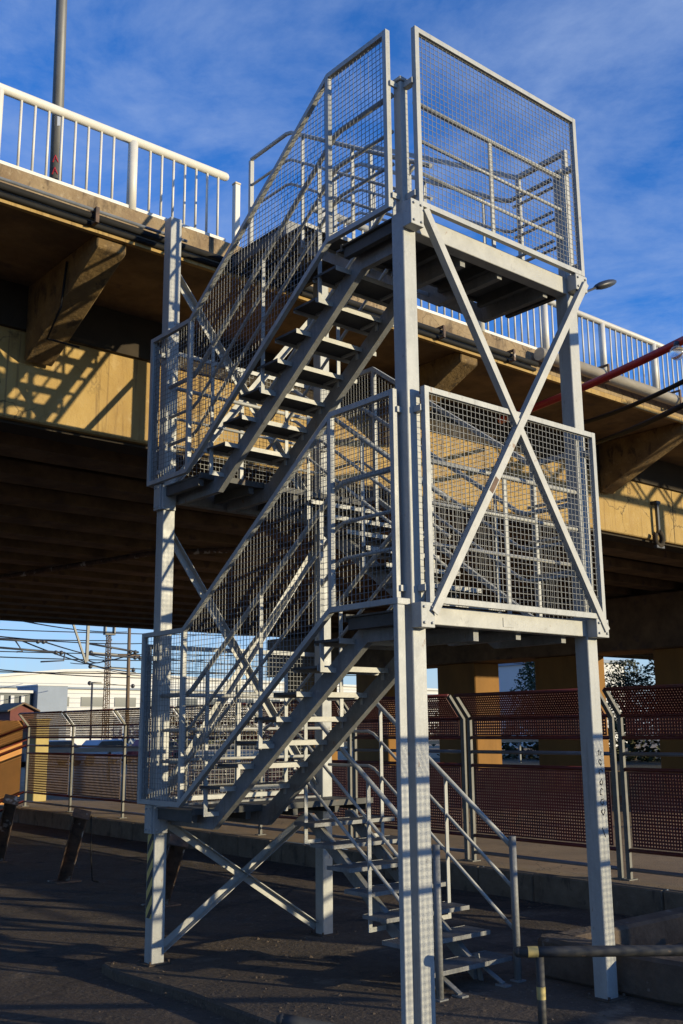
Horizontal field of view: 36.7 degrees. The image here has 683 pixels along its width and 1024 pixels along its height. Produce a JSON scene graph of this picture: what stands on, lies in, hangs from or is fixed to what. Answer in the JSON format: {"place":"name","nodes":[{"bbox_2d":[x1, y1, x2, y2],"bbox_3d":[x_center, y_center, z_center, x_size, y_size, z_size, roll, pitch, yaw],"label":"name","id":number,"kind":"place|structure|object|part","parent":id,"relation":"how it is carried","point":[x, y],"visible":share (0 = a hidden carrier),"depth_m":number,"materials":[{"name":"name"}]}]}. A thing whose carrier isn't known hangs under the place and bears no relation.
{"place":"outdoors","nodes":[
{"label":"outdoors","id":0,"kind":"place"},
{"bbox_2d":[0,690,33,704],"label":"workshop building","id":1,"kind":"structure","parent":0,"point":[13,696],"depth_m":118.68,"materials":[{"name":"metal"}]},
{"bbox_2d":[16,684,68,739],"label":"annex building","id":2,"kind":"structure","parent":0,"point":[47,697],"depth_m":120.42,"materials":[{"name":"white concrete"}]},
{"bbox_2d":[49,729,58,739],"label":"window","id":3,"kind":"structure","parent":2,"relation":"in","point":[49,729],"depth_m":119.83,"materials":[{"name":"grey glass"}]},
{"bbox_2d":[0,822,633,1023],"bbox_3d":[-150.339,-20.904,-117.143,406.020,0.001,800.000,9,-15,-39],"label":"road","id":4,"kind":"structure","parent":0,"point":[61,945],"depth_m":12.84,"materials":[{"name":"grey asphalt"}]},
{"bbox_2d":[0,794,19,862],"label":"leaning post","id":5,"kind":"object","parent":4,"relation":"on","point":[10,802],"visible":0.96,"depth_m":17.93,"materials":[{"name":"metal"}]},
{"bbox_2d":[0,721,27,811],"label":"ramp barrier","id":6,"kind":"object","parent":4,"relation":"on","point":[11,738],"visible":1,"depth_m":27.58,"materials":[{"name":"orange paint"}]},
{"bbox_2d":[46,808,90,883],"bbox_3d":[-4.124,5.156,15.830,0.450,1.231,1.255,7,-14,-32],"label":"leaning post","id":7,"kind":"object","parent":4,"relation":"on","point":[81,817],"visible":0.96,"depth_m":15.73,"materials":[{"name":"metal"}]},
{"bbox_2d":[90,816,97,882],"bbox_3d":[-3.779,5.156,15.713,0.042,1.040,0.572,-1,-12,0],"label":"loose wire","id":8,"kind":"object","parent":7,"relation":"hanging from","point":[91,850],"visible":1,"depth_m":15.51,"materials":[{"name":"black rubber"}]},
{"bbox_2d":[140,833,188,906],"bbox_3d":[-2.264,4.761,13.606,0.457,1.048,1.111,7,-14,-31],"label":"leaning post","id":9,"kind":"object","parent":4,"relation":"on","point":[176,849],"visible":0.63,"depth_m":13.43,"materials":[{"name":"metal"}]},
{"bbox_2d":[276,1013,333,1023],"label":"pipe barrier","id":10,"kind":"object","parent":4,"relation":"on","point":[283,1018],"visible":1,"depth_m":5.39,"materials":[{"name":"grey metal"}]},
{"bbox_2d":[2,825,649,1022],"bbox_3d":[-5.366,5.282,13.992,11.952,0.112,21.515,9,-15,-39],"label":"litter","id":11,"kind":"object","parent":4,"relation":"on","point":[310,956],"visible":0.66,"depth_m":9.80,"materials":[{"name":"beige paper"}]},
{"bbox_2d":[0,805,682,916],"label":"kerb","id":12,"kind":"structure","parent":4,"relation":"on","point":[627,899],"depth_m":14.82,"materials":[{"name":"concrete"}]},
{"bbox_2d":[102,917,682,1023],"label":"tower slab","id":13,"kind":"structure","parent":4,"relation":"on","point":[352,970],"depth_m":9.04,"materials":[{"name":"concrete"}]},
{"bbox_2d":[137,25,626,1023],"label":"stair tower","id":14,"kind":"structure","parent":13,"relation":"on","point":[405,257],"depth_m":9.37,"materials":[{"name":"metal"}]},
{"bbox_2d":[514,945,682,1023],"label":"pipe barrier","id":15,"kind":"object","parent":13,"relation":"on","point":[539,954],"visible":1,"depth_m":6.98,"materials":[{"name":"grey metal"}]},
{"bbox_2d":[538,907,682,1006],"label":"concrete trough","id":16,"kind":"object","parent":13,"relation":"on","point":[658,979],"visible":0.63,"depth_m":8.99,"materials":[{"name":"concrete"}]},
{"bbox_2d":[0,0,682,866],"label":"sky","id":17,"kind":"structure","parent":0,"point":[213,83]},
{"bbox_2d":[1,732,682,890],"bbox_3d":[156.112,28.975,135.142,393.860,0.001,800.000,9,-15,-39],"label":"pavement","id":18,"kind":"structure","parent":0,"point":[648,861],"depth_m":19.40,"materials":[{"name":"grey concrete"}]},
{"bbox_2d":[0,702,39,747],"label":"railway hut","id":19,"kind":"object","parent":18,"relation":"on","point":[10,711],"visible":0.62,"depth_m":66.84,"materials":[{"name":"red brick"}]},
{"bbox_2d":[22,732,26,747],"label":"door","id":20,"kind":"structure","parent":19,"relation":"in","point":[24,733],"depth_m":66.66,"materials":[{"name":"grey wood"}]},
{"bbox_2d":[26,719,49,801],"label":"concrete pillar","id":21,"kind":"structure","parent":18,"relation":"on","point":[37,797],"depth_m":29.57,"materials":[{"name":"yellow paint"}]},
{"bbox_2d":[21,740,80,764],"bbox_3d":[-16.849,13.923,59.375,1.670,1.442,4.246,-11,-16,41],"label":"parked car","id":22,"kind":"object","parent":18,"relation":"on","point":[56,742],"visible":0.18,"depth_m":59.10,"materials":[{"name":"silver metal"}]},
{"bbox_3d":[-16.734,13.513,59.596,1.670,0.410,2.400,-11,-16,41],"label":"window","id":23,"kind":"part","parent":22,"relation":"part of","materials":[{"name":"black glass"}]},
{"bbox_2d":[0,625,140,662],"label":"catenary portal","id":24,"kind":"object","parent":18,"relation":"on","point":[85,656],"visible":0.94,"depth_m":54.16,"materials":[{"name":"grey metal"}]},
{"bbox_2d":[0,636,141,643],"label":"overhead wire","id":25,"kind":"object","parent":24,"relation":"attached to","point":[64,641],"visible":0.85,"depth_m":68.30,"materials":[{"name":"black metal"}]},
{"bbox_2d":[24,642,135,672],"bbox_3d":[-16.021,9.581,65.706,0.072,0.426,27.662,-1,-12,0],"label":"overhead wire","id":26,"kind":"object","parent":24,"relation":"hanging from","point":[77,660],"visible":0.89,"depth_m":62.78,"materials":[{"name":"black metal"}]},
{"bbox_2d":[47,642,119,659],"bbox_3d":[-21.374,12.931,93.116,0.072,4.576,82.052,1,-12,-8],"label":"overhead wire","id":27,"kind":"object","parent":24,"relation":"attached to","point":[74,650],"visible":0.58,"depth_m":64.13,"materials":[{"name":"black metal"}]},
{"bbox_2d":[65,652,122,672],"bbox_3d":[-19.181,12.785,85.008,0.072,2.476,64.506,1,-12,-8],"label":"overhead wire","id":28,"kind":"object","parent":24,"relation":"attached to","point":[88,663],"visible":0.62,"depth_m":62.75,"materials":[{"name":"black metal"}]},
{"bbox_2d":[71,653,133,663],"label":"overhead wire","id":29,"kind":"object","parent":24,"relation":"attached to","point":[104,661],"visible":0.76,"depth_m":70.22,"materials":[{"name":"black metal"}]},
{"bbox_2d":[89,682,101,739],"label":"platform lamp","id":30,"kind":"object","parent":18,"relation":"on","point":[92,683],"visible":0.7,"depth_m":70.16,"materials":[{"name":"grey metal"}]},
{"bbox_2d":[69,739,130,764],"bbox_3d":[-14.321,14.337,61.456,1.670,1.442,4.246,-11,-16,41],"label":"parked car","id":31,"kind":"object","parent":18,"relation":"on","point":[118,742],"visible":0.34,"depth_m":60.99,"materials":[{"name":"blue metal"}]},
{"bbox_3d":[-14.207,13.927,61.677,1.670,0.410,2.400,-11,-16,41],"label":"window","id":32,"kind":"part","parent":31,"relation":"part of","materials":[{"name":"black glass"}]},
{"bbox_2d":[88,627,134,739],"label":"lattice mast","id":33,"kind":"object","parent":18,"relation":"on","point":[107,678],"visible":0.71,"depth_m":82.08,"materials":[{"name":"brown metal"}]},
{"bbox_2d":[6,638,108,640],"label":"overhead wire","id":34,"kind":"object","parent":33,"relation":"attached to","point":[66,640],"visible":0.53,"depth_m":76.84,"materials":[{"name":"black metal"}]},
{"bbox_2d":[27,622,123,632],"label":"overhead wire","id":35,"kind":"object","parent":33,"relation":"attached to","point":[70,628],"visible":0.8,"depth_m":67.75,"materials":[{"name":"black metal"}]},
{"bbox_2d":[0,669,151,678],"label":"overhead wire","id":36,"kind":"object","parent":33,"relation":"attached to","point":[62,674],"visible":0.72,"depth_m":72.77,"materials":[{"name":"black metal"}]},
{"bbox_2d":[0,656,203,660],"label":"overhead wire","id":37,"kind":"object","parent":33,"relation":"attached to","point":[77,659],"visible":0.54,"depth_m":72.50,"materials":[{"name":"black metal"}]},
{"bbox_2d":[0,671,232,673],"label":"overhead wire","id":38,"kind":"object","parent":33,"relation":"attached to","point":[87,673],"visible":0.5,"depth_m":72.43,"materials":[{"name":"black metal"}]},
{"bbox_2d":[0,629,248,635],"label":"overhead wire","id":39,"kind":"object","parent":33,"relation":"attached to","point":[103,632],"visible":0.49,"depth_m":80.87,"materials":[{"name":"black metal"}]},
{"bbox_2d":[0,651,264,655],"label":"overhead wire","id":40,"kind":"object","parent":33,"relation":"attached to","point":[80,653],"visible":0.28,"depth_m":79.90,"materials":[{"name":"black metal"}]},
{"bbox_2d":[111,653,256,666],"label":"overhead wire","id":41,"kind":"object","parent":33,"relation":"attached to","point":[194,661],"visible":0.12,"depth_m":89.20,"materials":[{"name":"black metal"}]},
{"bbox_2d":[112,667,355,675],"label":"overhead wire","id":42,"kind":"object","parent":33,"relation":"attached to","point":[198,671],"visible":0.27,"depth_m":87.55,"materials":[{"name":"black metal"}]},
{"bbox_2d":[118,628,139,744],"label":"wooden pole","id":43,"kind":"object","parent":18,"relation":"on","point":[128,674],"visible":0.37,"depth_m":72.09,"materials":[{"name":"brown wood"}]},
{"bbox_2d":[121,739,177,761],"bbox_3d":[-11.716,14.764,63.599,1.670,1.442,4.246,-11,-16,41],"label":"parked car","id":44,"kind":"object","parent":18,"relation":"on","point":[136,743],"visible":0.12,"depth_m":63.40,"materials":[{"name":"white metal"}]},
{"bbox_2d":[0,669,438,744],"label":"industrial hall","id":45,"kind":"structure","parent":18,"relation":"on","point":[79,693],"depth_m":146.15,"materials":[{"name":"white metal"}]},
{"bbox_2d":[81,697,102,706],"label":"window","id":46,"kind":"structure","parent":45,"relation":"in","point":[85,701],"depth_m":145.06,"materials":[{"name":"grey glass"}]},
{"bbox_2d":[115,697,135,706],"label":"window","id":47,"kind":"structure","parent":45,"relation":"in","point":[119,701],"depth_m":148.01,"materials":[{"name":"grey glass"}]},
{"bbox_2d":[113,717,138,744],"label":"door","id":48,"kind":"structure","parent":45,"relation":"in","point":[131,741],"depth_m":147.65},
{"bbox_2d":[178,698,196,705],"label":"window","id":49,"kind":"structure","parent":45,"relation":"in","point":[188,699],"depth_m":155.17,"materials":[{"name":"grey glass"}]},
{"bbox_2d":[241,699,253,706],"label":"window","id":50,"kind":"structure","parent":45,"relation":"in","point":[242,700],"depth_m":161.65,"materials":[{"name":"grey glass"}]},
{"bbox_2d":[22,739,537,779],"bbox_3d":[-0.426,11.597,48.730,35.000,1.310,0.200,9,-15,-39],"label":"guard rail","id":51,"kind":"object","parent":18,"relation":"on","point":[81,750],"visible":0.09,"depth_m":41.71,"materials":[{"name":"metal"}]},
{"bbox_2d":[18,684,682,880],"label":"fence","id":52,"kind":"object","parent":18,"relation":"on","point":[493,716],"visible":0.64,"depth_m":15.21,"materials":[{"name":"metal"}]},
{"bbox_2d":[150,713,660,761],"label":"hedge","id":53,"kind":"object","parent":18,"relation":"on","point":[631,744],"visible":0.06,"depth_m":60.36,"materials":[{"name":"green plant"}]},
{"bbox_2d":[188,750,660,770],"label":"verge","id":54,"kind":"structure","parent":18,"relation":"on","point":[630,764],"depth_m":55.89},
{"bbox_2d":[510,680,536,735],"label":"leafy tree","id":55,"kind":"object","parent":54,"relation":"on","point":[529,688],"visible":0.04,"depth_m":71.46,"materials":[{"name":"green plant"}]},
{"bbox_2d":[605,659,653,748],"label":"leafy tree","id":56,"kind":"object","parent":54,"relation":"on","point":[622,663],"visible":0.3,"depth_m":80.22,"materials":[{"name":"green plant"}]},
{"bbox_2d":[605,672,658,759],"bbox_3d":[16.877,11.989,60.189,4.366,5.157,4.575,9,-15,-39],"label":"leafy tree","id":57,"kind":"object","parent":54,"relation":"on","point":[627,682],"visible":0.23,"depth_m":60.12,"materials":[{"name":"green plant"}]},
{"bbox_2d":[639,660,657,722],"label":"pine tree","id":58,"kind":"object","parent":54,"relation":"on","point":[650,669],"visible":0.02,"depth_m":75.85,"materials":[{"name":"green plant"}]},
{"bbox_2d":[267,590,682,797],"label":"bridge pier","id":59,"kind":"structure","parent":18,"relation":"on","point":[645,624],"depth_m":31.40,"materials":[{"name":"brown concrete"}]},
{"bbox_2d":[0,163,682,659],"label":"road bridge","id":60,"kind":"structure","parent":59,"relation":"on","point":[80,297],"depth_m":16.18,"materials":[{"name":"brown concrete"}]},
{"bbox_2d":[49,0,66,180],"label":"street lamp","id":61,"kind":"object","parent":60,"relation":"on","point":[59,56],"visible":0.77,"depth_m":12.72,"materials":[{"name":"metal"}]},
{"bbox_2d":[0,83,228,241],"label":"bridge railing","id":62,"kind":"object","parent":60,"relation":"on","point":[134,143],"visible":0.96,"depth_m":11.71,"materials":[{"name":"white metal"}]},
{"bbox_2d":[232,181,240,245],"bbox_3d":[-1.310,-3.675,12.774,0.085,0.885,0.085,9,-15,-39],"label":"end post","id":63,"kind":"object","parent":60,"relation":"on","point":[235,206],"visible":0.84,"depth_m":12.76,"materials":[{"name":"white metal"}]},
{"bbox_2d":[310,204,682,395],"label":"bridge railing","id":64,"kind":"object","parent":60,"relation":"on","point":[544,328],"visible":0.31,"depth_m":17.34,"materials":[{"name":"white metal"}]},
{"bbox_2d":[498,336,682,423],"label":"red hose","id":65,"kind":"object","parent":60,"relation":"hanging from","point":[631,365],"visible":0.66,"depth_m":14.72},
{"bbox_2d":[670,341,682,359],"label":"globe lamp","id":66,"kind":"object","parent":65,"relation":"hanging from","point":[676,351],"visible":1,"depth_m":13.56,"materials":[{"name":"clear glass"}]},
{"bbox_2d":[577,279,616,320],"bbox_3d":[8.807,-3.607,34.694,2.411,9.643,0.527,9,-15,-39],"label":"street lamp","id":67,"kind":"object","parent":60,"relation":"on","point":[604,284],"visible":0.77,"depth_m":35.68,"materials":[{"name":"grey metal"}]},
{"bbox_2d":[584,379,682,424],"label":"overhead cable","id":68,"kind":"object","parent":60,"relation":"attached to","point":[643,400],"visible":0.89,"depth_m":15.01,"materials":[{"name":"black rubber"}]},
{"bbox_2d":[585,402,682,447],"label":"overhead cable","id":69,"kind":"object","parent":60,"relation":"attached to","point":[672,410],"visible":0.77,"depth_m":15.28,"materials":[{"name":"black rubber"}]},
{"bbox_2d":[650,500,664,548],"bbox_3d":[6.404,0.267,20.893,0.361,0.985,0.154,9,-15,-39],"label":"hanging hook","id":70,"kind":"object","parent":60,"relation":"hanging from","point":[656,542],"visible":1,"depth_m":20.85,"materials":[{"name":"black metal"}]},
{"bbox_2d":[510,661,537,747],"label":"pine tree","id":71,"kind":"object","parent":18,"relation":"on","point":[529,672],"visible":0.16,"depth_m":79.58,"materials":[{"name":"green plant"}]},
{"bbox_2d":[498,660,626,747],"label":"white depot","id":72,"kind":"structure","parent":18,"relation":"on","point":[508,672],"depth_m":101.77,"materials":[{"name":"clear glass"}]}
]}

